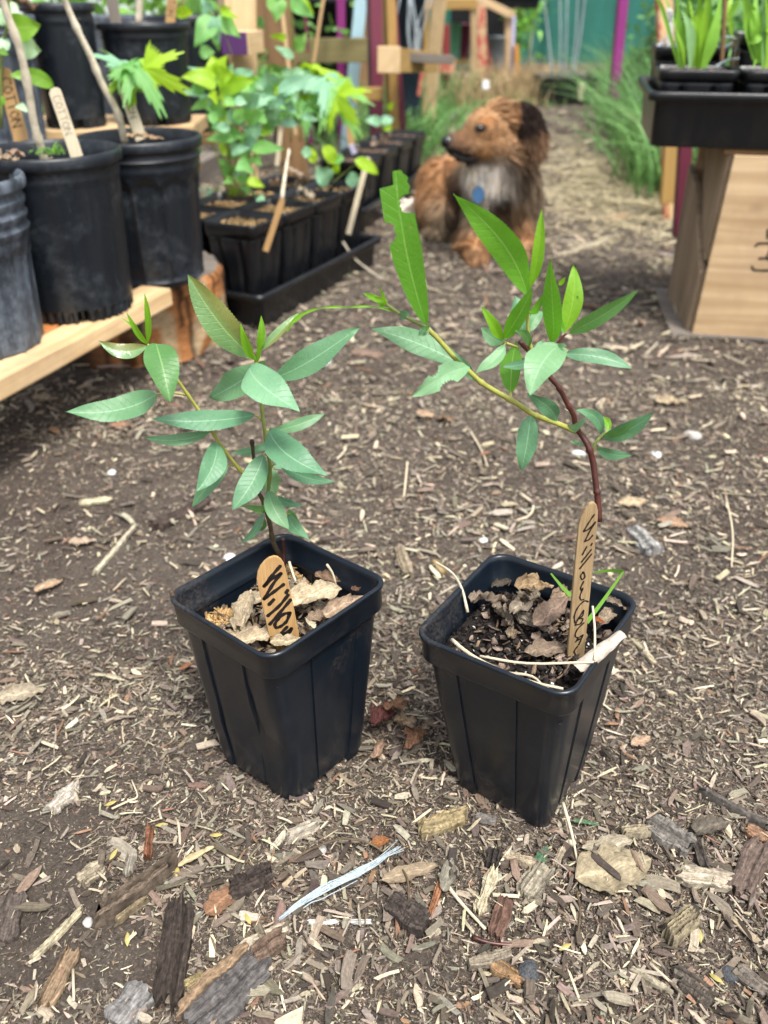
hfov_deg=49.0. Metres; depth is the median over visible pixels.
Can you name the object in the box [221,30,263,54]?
purple block
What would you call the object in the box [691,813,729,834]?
dead leaf
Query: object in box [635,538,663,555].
wood chip
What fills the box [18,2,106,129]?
nursery pot
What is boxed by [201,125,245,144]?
block
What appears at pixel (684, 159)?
maroon board
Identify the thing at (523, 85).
dry grass
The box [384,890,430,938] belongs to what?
bark chip
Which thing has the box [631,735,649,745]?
dead leaf
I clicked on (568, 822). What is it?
straw stalk
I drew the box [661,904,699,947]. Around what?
chip
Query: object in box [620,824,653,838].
wood chip
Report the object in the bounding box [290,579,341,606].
dead leaf
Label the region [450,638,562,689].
straw stalk
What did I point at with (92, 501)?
wood chip
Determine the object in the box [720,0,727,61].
bamboo stake
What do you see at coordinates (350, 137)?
plant marker
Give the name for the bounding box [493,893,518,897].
straw stalk
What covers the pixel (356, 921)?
paper strip
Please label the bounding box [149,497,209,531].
bark chip
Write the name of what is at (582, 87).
white marker
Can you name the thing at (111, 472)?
pebble
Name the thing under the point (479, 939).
twig
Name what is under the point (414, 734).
dead leaf
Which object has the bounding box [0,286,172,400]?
plank shelf
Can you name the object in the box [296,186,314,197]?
dead leaf
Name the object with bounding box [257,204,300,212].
potting soil
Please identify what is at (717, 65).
dry root
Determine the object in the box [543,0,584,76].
bare sapling
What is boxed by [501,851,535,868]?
wood chip
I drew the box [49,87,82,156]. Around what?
plant marker
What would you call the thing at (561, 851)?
wood chip
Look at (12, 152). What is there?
dead leaf
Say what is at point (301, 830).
chip
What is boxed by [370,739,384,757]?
dead leaf
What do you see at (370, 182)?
square pot
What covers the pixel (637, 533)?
stone
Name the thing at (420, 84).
stake
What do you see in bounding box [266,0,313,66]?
hanging shoot
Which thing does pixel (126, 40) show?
nursery pot
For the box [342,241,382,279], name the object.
twig
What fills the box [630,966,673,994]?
wood chip
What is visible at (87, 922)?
pebble
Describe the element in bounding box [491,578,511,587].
dead leaf
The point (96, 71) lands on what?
bare cane
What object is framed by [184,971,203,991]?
wood chip
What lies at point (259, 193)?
potting soil
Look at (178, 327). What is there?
log slice
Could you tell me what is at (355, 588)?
dead leaf
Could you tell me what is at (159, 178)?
nursery pot
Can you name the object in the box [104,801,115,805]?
seed husk
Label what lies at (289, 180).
square pot
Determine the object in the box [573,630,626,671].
bark curl
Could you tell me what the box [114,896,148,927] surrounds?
wood chip
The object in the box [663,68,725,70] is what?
potting soil
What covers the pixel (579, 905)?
twig
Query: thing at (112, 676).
chip
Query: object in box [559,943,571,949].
seed husk
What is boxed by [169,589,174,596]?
chip
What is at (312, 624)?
dead leaf
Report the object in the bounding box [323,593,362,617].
dead leaf
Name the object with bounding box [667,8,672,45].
plant marker
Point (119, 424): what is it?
dead leaf
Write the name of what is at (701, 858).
bark chip
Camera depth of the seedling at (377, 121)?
2.13 m
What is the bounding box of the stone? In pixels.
[627,525,660,555]
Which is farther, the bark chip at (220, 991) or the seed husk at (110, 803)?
the seed husk at (110, 803)
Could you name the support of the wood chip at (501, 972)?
on the ground at (78, 821)
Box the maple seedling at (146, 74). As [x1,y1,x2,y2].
[93,40,190,137]
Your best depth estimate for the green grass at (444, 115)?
3.31 m
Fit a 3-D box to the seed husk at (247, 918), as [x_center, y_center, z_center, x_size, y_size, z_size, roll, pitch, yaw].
[-0.084,0.249,0.518,0.005,0.002,0.008,0,32,0]
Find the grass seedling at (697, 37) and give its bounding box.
[656,0,721,68]
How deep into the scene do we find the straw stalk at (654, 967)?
0.49 m
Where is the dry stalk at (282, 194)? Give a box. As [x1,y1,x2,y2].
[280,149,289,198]
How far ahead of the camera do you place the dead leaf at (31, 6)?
1.31 m
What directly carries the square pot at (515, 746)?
on the ground at (78, 821)
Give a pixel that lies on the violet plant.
(323, 176)
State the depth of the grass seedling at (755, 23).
1.20 m
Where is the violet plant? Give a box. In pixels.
[301,145,377,186]
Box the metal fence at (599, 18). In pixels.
[193,0,673,64]
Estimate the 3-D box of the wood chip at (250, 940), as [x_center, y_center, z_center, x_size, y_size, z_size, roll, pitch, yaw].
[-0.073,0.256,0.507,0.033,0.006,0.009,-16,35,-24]
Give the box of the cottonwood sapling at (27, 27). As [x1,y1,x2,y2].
[0,0,53,128]
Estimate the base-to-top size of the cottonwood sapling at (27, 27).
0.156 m
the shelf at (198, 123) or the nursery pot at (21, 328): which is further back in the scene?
the shelf at (198, 123)
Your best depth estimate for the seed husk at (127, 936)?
0.51 m
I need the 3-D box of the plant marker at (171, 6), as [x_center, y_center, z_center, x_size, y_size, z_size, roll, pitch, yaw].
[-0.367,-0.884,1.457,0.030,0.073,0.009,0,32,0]
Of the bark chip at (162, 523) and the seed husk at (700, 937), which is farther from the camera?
the bark chip at (162, 523)
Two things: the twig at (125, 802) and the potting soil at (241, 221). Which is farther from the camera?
the potting soil at (241, 221)
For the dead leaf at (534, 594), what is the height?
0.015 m
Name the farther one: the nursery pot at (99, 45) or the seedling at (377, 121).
the seedling at (377, 121)
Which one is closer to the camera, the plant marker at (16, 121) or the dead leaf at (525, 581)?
the dead leaf at (525, 581)
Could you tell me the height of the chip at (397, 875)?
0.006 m
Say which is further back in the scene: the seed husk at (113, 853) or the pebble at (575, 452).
the pebble at (575, 452)
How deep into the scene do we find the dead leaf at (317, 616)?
0.56 m
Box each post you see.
[308,0,354,144]
[397,0,424,129]
[608,0,628,100]
[655,0,674,219]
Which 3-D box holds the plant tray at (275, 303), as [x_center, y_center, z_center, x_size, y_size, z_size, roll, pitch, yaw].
[-0.218,-0.469,1.638,0.258,0.062,0.468,14,34,22]
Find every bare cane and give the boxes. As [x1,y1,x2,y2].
[0,0,48,158]
[62,0,128,142]
[135,0,142,22]
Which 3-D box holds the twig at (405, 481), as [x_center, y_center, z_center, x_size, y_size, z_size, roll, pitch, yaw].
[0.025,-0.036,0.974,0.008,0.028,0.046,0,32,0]
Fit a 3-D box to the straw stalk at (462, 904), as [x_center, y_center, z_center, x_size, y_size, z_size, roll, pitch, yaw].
[0.048,0.241,0.523,0.004,0.003,0.046,-20,37,-29]
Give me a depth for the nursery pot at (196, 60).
1.64 m
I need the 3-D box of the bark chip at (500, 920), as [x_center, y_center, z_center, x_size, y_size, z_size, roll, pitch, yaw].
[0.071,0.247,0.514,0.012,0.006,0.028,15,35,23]
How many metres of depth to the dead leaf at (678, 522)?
0.90 m
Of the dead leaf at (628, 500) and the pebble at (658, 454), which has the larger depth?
the pebble at (658, 454)
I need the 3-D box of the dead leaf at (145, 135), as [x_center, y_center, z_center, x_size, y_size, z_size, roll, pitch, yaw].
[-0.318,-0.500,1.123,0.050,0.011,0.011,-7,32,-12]
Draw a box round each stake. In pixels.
[281,12,296,134]
[304,16,308,52]
[312,0,324,63]
[417,73,423,95]
[442,24,449,97]
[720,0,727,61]
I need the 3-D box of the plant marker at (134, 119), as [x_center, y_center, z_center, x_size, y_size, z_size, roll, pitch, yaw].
[-0.342,-0.545,1.138,0.034,0.082,0.011,0,32,0]
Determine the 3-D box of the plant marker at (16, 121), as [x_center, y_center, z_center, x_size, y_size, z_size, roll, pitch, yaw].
[-0.495,-0.541,1.123,0.028,0.090,0.011,0,32,0]
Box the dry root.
[714,58,738,67]
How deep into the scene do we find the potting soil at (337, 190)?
1.70 m
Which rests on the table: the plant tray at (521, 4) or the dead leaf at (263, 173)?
the plant tray at (521, 4)
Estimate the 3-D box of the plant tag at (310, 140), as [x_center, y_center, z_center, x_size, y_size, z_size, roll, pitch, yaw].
[-0.147,-0.739,1.659,0.017,0.026,0.002,0,32,0]
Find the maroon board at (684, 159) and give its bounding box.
[672,147,692,236]
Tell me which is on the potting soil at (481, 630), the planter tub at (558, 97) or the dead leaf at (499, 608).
the dead leaf at (499, 608)
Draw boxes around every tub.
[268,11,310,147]
[487,36,504,67]
[533,73,596,104]
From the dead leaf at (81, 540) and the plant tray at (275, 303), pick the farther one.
the plant tray at (275, 303)
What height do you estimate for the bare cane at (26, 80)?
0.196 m
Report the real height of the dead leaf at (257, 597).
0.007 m
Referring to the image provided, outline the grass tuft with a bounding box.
[23,141,64,154]
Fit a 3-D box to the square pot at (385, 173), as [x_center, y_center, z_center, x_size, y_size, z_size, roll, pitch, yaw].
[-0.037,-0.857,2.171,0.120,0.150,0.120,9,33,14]
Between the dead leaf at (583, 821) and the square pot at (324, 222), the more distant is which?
the square pot at (324, 222)
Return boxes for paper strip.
[307,919,338,924]
[348,919,371,924]
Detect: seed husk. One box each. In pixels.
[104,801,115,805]
[109,848,117,859]
[125,932,129,946]
[174,867,179,875]
[210,833,222,836]
[245,913,250,924]
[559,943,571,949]
[699,929,702,942]
[709,973,722,982]
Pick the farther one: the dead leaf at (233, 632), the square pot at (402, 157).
the square pot at (402, 157)
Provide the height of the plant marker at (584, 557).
0.120 m
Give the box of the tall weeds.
[498,32,697,198]
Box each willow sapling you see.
[65,274,359,558]
[286,170,653,521]
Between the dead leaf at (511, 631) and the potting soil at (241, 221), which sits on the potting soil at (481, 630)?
the dead leaf at (511, 631)
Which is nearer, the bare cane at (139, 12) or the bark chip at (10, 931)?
the bark chip at (10, 931)
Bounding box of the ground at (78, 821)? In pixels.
[0,63,767,1023]
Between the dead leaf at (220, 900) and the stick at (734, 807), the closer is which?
the dead leaf at (220, 900)
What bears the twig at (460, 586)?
on the potting soil at (481, 630)
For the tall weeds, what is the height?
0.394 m
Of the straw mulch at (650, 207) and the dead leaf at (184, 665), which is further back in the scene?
the straw mulch at (650, 207)
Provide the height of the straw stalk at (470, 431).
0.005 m
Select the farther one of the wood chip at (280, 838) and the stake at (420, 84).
the stake at (420, 84)
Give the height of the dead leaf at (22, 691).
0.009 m
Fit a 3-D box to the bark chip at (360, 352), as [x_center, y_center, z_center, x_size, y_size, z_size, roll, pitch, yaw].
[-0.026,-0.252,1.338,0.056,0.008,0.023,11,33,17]
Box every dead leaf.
[0,148,19,160]
[0,682,45,704]
[5,148,24,156]
[10,0,39,10]
[32,392,61,401]
[34,579,62,591]
[69,536,95,544]
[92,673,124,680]
[109,421,132,426]
[126,132,164,139]
[178,846,213,866]
[180,662,192,669]
[203,885,234,915]
[223,628,238,636]
[229,589,255,631]
[236,623,250,629]
[236,626,269,643]
[253,591,260,603]
[258,168,269,179]
[268,178,278,185]
[270,634,300,645]
[272,157,291,166]
[288,166,303,175]
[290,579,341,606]
[293,174,313,186]
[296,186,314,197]
[305,617,315,627]
[306,609,324,620]
[315,569,340,582]
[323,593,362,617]
[351,586,360,591]
[369,699,395,726]
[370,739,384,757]
[371,134,391,145]
[371,835,390,846]
[382,697,409,710]
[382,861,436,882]
[394,711,414,727]
[403,726,427,749]
[416,409,436,417]
[436,415,453,421]
[440,858,455,891]
[468,590,505,603]
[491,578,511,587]
[492,601,513,625]
[505,624,518,638]
[509,593,532,613]
[512,585,539,601]
[514,573,553,590]
[517,611,548,631]
[524,639,566,656]
[532,596,567,625]
[534,846,548,862]
[550,584,571,600]
[573,819,598,824]
[575,842,650,894]
[582,834,632,856]
[595,616,604,622]
[596,607,616,625]
[606,596,626,609]
[618,495,648,506]
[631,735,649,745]
[656,394,687,404]
[657,516,688,526]
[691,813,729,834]
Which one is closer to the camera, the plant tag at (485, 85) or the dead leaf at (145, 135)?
the dead leaf at (145, 135)
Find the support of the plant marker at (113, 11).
on the mulch topping
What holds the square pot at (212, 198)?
in the plant tray at (275, 303)
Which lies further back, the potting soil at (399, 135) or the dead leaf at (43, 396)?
the potting soil at (399, 135)
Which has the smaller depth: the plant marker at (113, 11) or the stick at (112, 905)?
the stick at (112, 905)
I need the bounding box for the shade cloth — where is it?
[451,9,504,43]
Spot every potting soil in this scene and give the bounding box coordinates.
[201,213,215,217]
[204,199,247,206]
[205,563,374,687]
[221,216,265,225]
[240,190,274,195]
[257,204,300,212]
[272,181,294,186]
[293,196,324,201]
[315,186,351,191]
[343,157,372,161]
[356,147,387,152]
[372,140,402,143]
[387,133,417,135]
[444,590,612,724]
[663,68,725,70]
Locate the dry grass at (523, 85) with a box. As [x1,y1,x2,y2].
[310,51,599,165]
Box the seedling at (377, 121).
[365,102,393,132]
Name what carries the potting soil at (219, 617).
in the square pot at (297, 732)
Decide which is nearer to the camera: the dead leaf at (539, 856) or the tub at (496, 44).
the dead leaf at (539, 856)
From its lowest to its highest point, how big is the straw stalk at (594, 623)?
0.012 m
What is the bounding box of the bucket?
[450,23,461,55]
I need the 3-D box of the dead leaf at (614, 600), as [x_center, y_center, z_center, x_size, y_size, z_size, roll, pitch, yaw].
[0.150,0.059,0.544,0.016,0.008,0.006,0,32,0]
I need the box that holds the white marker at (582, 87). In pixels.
[578,82,584,100]
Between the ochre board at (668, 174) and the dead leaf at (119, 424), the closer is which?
the dead leaf at (119, 424)
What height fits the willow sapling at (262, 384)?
0.217 m
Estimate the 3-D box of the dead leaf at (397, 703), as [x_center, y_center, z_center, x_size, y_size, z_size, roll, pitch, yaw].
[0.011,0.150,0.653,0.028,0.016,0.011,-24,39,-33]
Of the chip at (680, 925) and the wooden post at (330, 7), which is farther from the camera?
the wooden post at (330, 7)
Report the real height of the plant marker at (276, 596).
0.070 m
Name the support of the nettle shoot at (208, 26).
in the nursery pot at (196, 60)
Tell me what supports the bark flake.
on the ground at (78, 821)
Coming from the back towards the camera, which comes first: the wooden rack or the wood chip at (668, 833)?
the wooden rack
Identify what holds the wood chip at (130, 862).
on the ground at (78, 821)
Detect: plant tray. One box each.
[225,233,380,327]
[360,164,422,232]
[477,0,538,8]
[637,76,767,149]
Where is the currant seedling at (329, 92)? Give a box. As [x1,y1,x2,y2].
[291,62,374,141]
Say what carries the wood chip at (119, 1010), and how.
on the ground at (78, 821)
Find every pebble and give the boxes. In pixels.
[82,916,92,927]
[107,469,115,474]
[223,553,235,560]
[318,845,326,855]
[480,538,487,542]
[517,958,538,984]
[571,450,585,455]
[651,451,661,457]
[683,430,701,439]
[719,965,738,983]
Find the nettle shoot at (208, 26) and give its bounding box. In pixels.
[176,0,240,58]
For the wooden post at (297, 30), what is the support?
on the ground at (78, 821)
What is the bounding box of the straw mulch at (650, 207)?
[333,103,675,296]
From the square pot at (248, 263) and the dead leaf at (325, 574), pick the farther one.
the square pot at (248, 263)
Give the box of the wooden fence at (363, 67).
[177,0,385,108]
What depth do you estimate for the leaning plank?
3.27 m
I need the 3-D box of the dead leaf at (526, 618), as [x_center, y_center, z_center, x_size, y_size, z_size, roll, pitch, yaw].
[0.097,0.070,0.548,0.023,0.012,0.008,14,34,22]
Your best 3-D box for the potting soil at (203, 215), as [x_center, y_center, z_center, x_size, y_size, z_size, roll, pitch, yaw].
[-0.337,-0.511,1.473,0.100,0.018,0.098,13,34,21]
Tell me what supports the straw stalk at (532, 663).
on the potting soil at (481, 630)
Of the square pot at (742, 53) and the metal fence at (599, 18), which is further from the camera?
the metal fence at (599, 18)
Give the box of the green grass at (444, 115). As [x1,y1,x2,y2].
[307,55,605,163]
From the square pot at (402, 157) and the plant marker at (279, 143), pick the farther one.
the square pot at (402, 157)
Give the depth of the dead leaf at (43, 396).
1.18 m
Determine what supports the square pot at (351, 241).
in the plant tray at (275, 303)
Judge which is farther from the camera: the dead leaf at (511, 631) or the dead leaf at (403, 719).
the dead leaf at (403, 719)
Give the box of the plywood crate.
[654,148,767,342]
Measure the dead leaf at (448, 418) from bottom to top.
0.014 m
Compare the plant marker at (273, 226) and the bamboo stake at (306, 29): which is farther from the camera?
the bamboo stake at (306, 29)
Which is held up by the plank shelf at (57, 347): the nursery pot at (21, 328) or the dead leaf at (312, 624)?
the nursery pot at (21, 328)
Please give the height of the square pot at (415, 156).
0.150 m
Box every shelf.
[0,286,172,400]
[44,114,207,169]
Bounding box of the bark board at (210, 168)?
[199,151,220,185]
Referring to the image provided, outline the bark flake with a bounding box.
[42,781,79,814]
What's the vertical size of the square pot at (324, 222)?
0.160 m
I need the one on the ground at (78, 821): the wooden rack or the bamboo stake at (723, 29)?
the wooden rack
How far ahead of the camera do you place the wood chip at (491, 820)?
0.58 m
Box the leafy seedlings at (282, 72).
[258,64,318,141]
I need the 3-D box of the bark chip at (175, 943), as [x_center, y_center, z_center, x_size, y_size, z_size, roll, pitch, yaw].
[-0.124,0.259,0.498,0.018,0.009,0.074,-2,32,-3]
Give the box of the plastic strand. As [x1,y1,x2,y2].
[278,840,403,920]
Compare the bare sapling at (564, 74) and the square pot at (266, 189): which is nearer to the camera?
the square pot at (266, 189)
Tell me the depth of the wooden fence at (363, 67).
4.04 m
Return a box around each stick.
[93,848,177,929]
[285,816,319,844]
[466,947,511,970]
[553,233,617,259]
[670,963,711,991]
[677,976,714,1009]
[698,787,767,830]
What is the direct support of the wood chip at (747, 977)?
on the ground at (78, 821)
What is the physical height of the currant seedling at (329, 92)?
0.142 m
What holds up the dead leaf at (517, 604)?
on the potting soil at (481, 630)
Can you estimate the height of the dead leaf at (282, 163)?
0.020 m
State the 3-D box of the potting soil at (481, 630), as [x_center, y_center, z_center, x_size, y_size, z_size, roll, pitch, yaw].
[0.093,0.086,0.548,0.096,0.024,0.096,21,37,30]
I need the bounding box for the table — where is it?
[423,0,518,80]
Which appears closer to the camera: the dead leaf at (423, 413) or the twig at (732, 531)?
the twig at (732, 531)
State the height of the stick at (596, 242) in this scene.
0.014 m
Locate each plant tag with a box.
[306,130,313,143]
[348,143,356,154]
[482,80,488,88]
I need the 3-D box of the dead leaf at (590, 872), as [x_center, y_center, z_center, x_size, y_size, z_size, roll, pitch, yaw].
[0.148,0.229,0.544,0.056,0.009,0.032,-15,35,-23]
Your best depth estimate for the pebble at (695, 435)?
1.09 m
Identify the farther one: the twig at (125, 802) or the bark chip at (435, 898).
the twig at (125, 802)
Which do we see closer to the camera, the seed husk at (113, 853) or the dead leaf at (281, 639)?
the dead leaf at (281, 639)
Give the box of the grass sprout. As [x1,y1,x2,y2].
[551,569,623,623]
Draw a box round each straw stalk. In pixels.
[72,969,74,1001]
[288,561,296,581]
[326,564,336,583]
[437,872,486,929]
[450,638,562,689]
[469,429,487,466]
[480,655,593,664]
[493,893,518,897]
[509,671,539,681]
[561,802,577,860]
[591,606,595,660]
[649,962,677,987]
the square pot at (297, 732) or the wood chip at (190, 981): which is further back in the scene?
the square pot at (297, 732)
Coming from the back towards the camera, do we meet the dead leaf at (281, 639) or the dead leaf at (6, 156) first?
the dead leaf at (6, 156)
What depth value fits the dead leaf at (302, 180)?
1.57 m
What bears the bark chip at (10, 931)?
on the ground at (78, 821)
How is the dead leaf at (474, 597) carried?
on the potting soil at (481, 630)
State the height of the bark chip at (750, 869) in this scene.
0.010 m
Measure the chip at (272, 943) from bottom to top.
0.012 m
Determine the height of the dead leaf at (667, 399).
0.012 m
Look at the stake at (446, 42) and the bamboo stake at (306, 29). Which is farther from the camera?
the stake at (446, 42)
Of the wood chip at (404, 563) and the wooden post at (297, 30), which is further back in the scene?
the wooden post at (297, 30)
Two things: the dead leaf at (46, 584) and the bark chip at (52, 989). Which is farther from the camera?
the dead leaf at (46, 584)
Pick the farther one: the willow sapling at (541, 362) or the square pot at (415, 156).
the square pot at (415, 156)
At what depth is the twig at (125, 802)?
0.59 m
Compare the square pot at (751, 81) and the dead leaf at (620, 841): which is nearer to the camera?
the dead leaf at (620, 841)
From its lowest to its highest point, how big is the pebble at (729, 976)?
0.007 m
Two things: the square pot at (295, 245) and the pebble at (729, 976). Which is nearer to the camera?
the pebble at (729, 976)
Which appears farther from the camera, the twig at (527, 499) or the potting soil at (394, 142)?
the potting soil at (394, 142)
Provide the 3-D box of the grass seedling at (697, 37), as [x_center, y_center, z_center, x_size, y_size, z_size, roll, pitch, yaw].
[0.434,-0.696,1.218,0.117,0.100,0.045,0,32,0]
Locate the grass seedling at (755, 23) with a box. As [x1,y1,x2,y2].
[742,0,767,68]
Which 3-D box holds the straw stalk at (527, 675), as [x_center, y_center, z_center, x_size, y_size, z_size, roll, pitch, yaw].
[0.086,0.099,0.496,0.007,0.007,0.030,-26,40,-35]
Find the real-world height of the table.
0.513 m
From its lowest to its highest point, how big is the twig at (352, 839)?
0.012 m
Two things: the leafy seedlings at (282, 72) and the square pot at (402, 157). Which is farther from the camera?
the square pot at (402, 157)
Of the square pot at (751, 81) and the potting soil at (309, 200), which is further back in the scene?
the potting soil at (309, 200)
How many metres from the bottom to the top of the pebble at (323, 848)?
0.004 m
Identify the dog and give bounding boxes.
[381,95,551,267]
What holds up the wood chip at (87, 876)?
on the ground at (78, 821)
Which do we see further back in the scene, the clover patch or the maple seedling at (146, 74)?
the clover patch
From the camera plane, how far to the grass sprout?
0.53 m
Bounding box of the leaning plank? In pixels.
[421,0,445,130]
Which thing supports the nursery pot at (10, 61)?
on the shelf at (198, 123)
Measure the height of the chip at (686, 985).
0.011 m
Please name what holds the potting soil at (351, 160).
in the square pot at (370, 182)
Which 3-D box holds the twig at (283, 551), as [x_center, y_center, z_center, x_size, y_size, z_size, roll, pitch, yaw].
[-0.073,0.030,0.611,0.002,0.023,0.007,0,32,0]
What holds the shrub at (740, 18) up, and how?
on the ground at (78, 821)
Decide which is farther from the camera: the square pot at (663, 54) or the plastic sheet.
the plastic sheet
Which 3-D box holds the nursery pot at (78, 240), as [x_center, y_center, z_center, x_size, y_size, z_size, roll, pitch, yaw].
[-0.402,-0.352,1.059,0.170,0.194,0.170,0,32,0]
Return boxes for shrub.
[0,0,354,189]
[397,0,431,49]
[429,0,565,68]
[594,0,761,152]
[646,0,761,47]
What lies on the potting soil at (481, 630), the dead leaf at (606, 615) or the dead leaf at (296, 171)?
the dead leaf at (606, 615)
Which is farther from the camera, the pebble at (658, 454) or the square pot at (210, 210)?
the square pot at (210, 210)
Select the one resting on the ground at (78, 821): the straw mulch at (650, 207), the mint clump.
the straw mulch at (650, 207)
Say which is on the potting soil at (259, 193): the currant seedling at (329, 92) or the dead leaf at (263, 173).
the dead leaf at (263, 173)
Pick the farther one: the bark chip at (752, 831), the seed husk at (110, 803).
the seed husk at (110, 803)
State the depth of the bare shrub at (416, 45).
2.77 m
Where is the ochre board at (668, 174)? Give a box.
[659,147,676,203]
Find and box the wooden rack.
[219,0,453,189]
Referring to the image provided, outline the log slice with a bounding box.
[67,251,227,368]
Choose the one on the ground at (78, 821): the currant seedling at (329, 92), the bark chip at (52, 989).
the bark chip at (52, 989)
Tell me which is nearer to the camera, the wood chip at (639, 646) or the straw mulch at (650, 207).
the wood chip at (639, 646)
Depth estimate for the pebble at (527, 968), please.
0.48 m
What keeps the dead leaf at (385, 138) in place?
on the square pot at (385, 173)
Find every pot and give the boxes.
[0,14,45,143]
[0,139,132,324]
[0,169,43,359]
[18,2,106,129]
[77,127,203,285]
[92,14,147,114]
[95,21,191,125]
[146,14,230,132]
[170,534,383,799]
[200,193,257,209]
[200,204,229,254]
[203,209,283,294]
[221,184,290,197]
[239,198,313,284]
[260,175,316,188]
[270,188,340,270]
[302,180,365,256]
[320,152,380,207]
[341,144,397,199]
[359,136,412,184]
[375,130,425,177]
[419,554,635,828]
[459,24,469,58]
[650,43,729,88]
[654,64,739,92]
[729,31,761,92]
[734,66,767,92]
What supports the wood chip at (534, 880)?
on the ground at (78, 821)
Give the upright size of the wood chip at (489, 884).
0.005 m
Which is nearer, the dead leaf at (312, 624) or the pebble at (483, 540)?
the dead leaf at (312, 624)
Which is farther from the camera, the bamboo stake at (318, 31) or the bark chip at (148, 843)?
the bamboo stake at (318, 31)
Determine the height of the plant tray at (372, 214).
0.062 m
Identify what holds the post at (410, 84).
on the ground at (78, 821)
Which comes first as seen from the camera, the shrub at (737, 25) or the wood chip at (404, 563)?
the wood chip at (404, 563)
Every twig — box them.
[112,780,137,809]
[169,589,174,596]
[281,537,285,567]
[287,838,409,939]
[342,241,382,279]
[402,461,407,499]
[436,561,468,612]
[473,934,550,945]
[508,493,534,521]
[576,891,580,933]
[725,495,733,567]
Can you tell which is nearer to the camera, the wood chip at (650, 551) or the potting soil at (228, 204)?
the wood chip at (650, 551)
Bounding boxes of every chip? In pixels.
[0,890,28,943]
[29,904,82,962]
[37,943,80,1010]
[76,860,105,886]
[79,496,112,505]
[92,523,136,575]
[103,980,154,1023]
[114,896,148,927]
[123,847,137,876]
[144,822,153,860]
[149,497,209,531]
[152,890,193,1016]
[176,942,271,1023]
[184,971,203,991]
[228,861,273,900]
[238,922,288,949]
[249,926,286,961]
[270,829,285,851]
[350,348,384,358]
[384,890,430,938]
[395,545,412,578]
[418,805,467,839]
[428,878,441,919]
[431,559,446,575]
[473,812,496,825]
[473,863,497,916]
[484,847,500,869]
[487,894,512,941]
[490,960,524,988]
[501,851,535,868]
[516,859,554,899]
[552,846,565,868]
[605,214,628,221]
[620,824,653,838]
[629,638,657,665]
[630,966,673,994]
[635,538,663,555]
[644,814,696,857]
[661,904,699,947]
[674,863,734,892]
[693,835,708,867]
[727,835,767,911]
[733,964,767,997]
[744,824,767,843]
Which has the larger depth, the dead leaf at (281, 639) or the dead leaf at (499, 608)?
the dead leaf at (499, 608)
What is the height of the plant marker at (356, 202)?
0.142 m
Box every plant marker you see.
[3,67,28,141]
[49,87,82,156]
[106,0,121,22]
[118,85,144,141]
[165,0,176,22]
[257,555,298,650]
[263,198,284,251]
[275,124,282,165]
[346,124,354,147]
[346,157,369,234]
[567,501,597,660]
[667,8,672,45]
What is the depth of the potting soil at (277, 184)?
1.74 m
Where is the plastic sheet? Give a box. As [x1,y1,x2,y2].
[7,0,166,14]
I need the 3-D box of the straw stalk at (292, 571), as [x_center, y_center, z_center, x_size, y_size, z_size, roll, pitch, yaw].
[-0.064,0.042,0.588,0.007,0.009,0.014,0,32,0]
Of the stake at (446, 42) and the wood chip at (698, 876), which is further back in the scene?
the stake at (446, 42)
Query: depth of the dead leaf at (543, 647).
0.53 m
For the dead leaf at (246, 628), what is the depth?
0.55 m
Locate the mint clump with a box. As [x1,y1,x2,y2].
[181,55,317,197]
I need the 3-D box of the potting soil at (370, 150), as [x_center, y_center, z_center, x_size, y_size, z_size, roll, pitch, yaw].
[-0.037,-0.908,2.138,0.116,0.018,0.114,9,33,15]
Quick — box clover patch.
[199,187,265,200]
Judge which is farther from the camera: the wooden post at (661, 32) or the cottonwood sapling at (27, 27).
the wooden post at (661, 32)
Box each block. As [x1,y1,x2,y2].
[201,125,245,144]
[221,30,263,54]
[440,58,454,73]
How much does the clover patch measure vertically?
0.036 m
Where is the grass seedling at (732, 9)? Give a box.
[665,0,739,39]
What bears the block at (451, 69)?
on the green grass at (444, 115)
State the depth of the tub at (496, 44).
5.57 m
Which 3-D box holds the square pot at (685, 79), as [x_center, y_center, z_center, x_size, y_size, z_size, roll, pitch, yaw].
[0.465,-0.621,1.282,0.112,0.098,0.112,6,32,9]
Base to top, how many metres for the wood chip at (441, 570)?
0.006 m
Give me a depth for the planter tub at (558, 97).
4.34 m
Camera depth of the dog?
1.76 m
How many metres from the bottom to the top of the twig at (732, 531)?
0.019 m
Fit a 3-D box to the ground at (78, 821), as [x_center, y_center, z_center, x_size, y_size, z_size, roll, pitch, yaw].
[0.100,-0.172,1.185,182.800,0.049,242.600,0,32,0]

